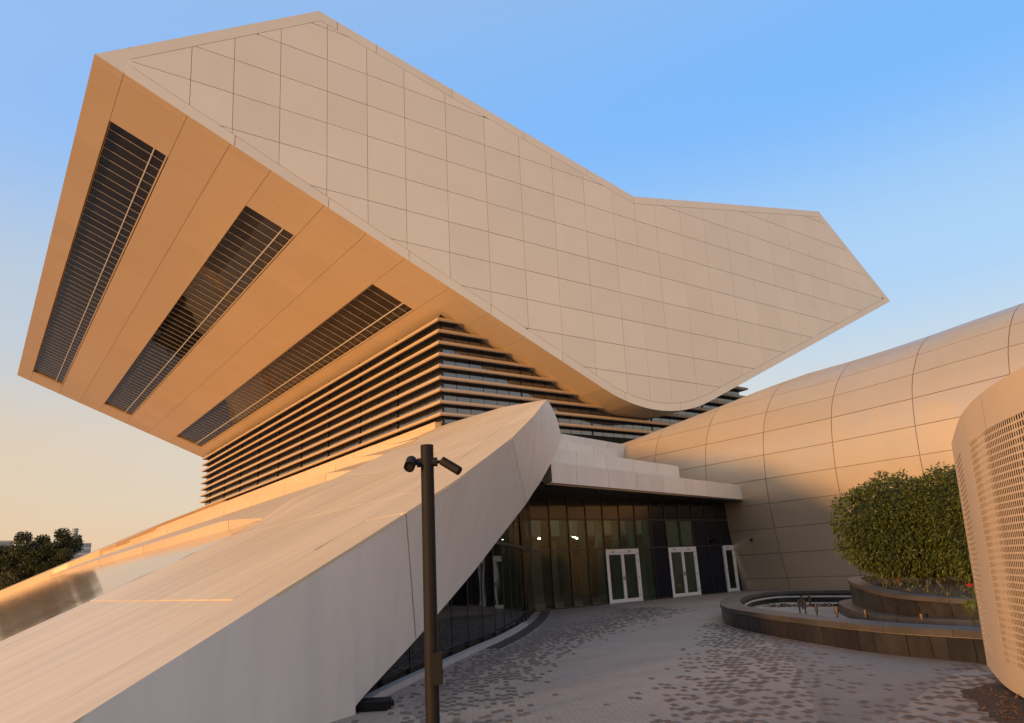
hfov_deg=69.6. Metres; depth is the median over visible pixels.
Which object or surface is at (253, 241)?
strip window
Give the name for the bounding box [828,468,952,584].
trimmed shrub
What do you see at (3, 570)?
broadleaf tree
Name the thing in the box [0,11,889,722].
library building
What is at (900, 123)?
sky
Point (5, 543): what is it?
flat block
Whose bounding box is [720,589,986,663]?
fountain
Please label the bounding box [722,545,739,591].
door
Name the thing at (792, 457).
tubular hall
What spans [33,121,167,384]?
strip window
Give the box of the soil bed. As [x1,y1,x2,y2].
[960,684,1023,722]
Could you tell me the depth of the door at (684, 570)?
36.20 m
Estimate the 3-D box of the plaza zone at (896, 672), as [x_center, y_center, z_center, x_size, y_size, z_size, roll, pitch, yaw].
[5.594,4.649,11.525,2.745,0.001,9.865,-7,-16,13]
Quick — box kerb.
[360,622,527,700]
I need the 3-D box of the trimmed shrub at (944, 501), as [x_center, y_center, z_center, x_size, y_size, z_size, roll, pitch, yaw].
[11.886,3.818,18.103,4.179,3.266,2.465,-18,-22,42]
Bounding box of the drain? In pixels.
[486,611,549,648]
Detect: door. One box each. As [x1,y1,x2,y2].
[605,548,642,603]
[668,546,700,597]
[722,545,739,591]
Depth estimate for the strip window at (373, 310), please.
67.57 m
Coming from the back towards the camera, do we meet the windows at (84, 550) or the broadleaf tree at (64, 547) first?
the windows at (84, 550)
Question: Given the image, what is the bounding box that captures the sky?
[0,0,1023,551]
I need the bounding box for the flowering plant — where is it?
[951,577,980,626]
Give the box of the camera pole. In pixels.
[404,444,461,722]
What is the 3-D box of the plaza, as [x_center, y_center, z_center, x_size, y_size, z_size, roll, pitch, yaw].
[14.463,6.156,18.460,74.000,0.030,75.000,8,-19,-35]
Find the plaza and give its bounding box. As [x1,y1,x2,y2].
[13,589,1002,722]
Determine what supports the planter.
on the plaza
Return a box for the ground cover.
[864,572,973,597]
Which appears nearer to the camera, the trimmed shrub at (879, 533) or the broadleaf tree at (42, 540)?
the trimmed shrub at (879, 533)
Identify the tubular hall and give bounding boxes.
[622,303,1023,589]
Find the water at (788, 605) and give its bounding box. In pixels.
[762,602,881,607]
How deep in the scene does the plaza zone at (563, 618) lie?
20.24 m
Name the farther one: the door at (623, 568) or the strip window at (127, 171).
the strip window at (127, 171)
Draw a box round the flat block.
[0,540,13,568]
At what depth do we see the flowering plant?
13.30 m
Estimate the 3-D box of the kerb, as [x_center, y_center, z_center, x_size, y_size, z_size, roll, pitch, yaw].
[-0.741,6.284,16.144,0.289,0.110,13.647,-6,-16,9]
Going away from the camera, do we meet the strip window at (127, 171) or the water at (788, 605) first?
the water at (788, 605)
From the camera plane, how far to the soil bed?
7.58 m
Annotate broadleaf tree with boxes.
[0,530,49,588]
[0,544,28,589]
[12,534,54,581]
[34,528,83,573]
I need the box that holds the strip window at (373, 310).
[176,284,412,447]
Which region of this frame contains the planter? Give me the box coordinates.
[838,575,980,626]
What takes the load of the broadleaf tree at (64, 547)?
on the ground
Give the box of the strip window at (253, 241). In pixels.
[105,206,294,415]
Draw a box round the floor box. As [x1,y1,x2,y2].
[358,696,393,711]
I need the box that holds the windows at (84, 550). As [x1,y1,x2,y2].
[72,529,90,557]
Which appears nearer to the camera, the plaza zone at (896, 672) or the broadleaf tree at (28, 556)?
the plaza zone at (896, 672)
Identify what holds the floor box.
on the plaza
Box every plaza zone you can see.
[401,605,637,719]
[760,634,984,722]
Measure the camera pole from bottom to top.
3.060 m
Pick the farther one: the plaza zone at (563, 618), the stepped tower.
the stepped tower
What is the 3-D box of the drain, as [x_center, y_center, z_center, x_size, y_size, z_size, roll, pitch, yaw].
[0.615,8.188,22.921,0.634,0.030,14.071,-5,-16,6]
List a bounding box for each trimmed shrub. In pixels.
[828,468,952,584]
[899,461,973,583]
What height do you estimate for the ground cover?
0.655 m
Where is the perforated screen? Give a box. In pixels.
[951,366,1023,697]
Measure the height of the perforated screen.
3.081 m
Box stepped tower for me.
[71,528,90,559]

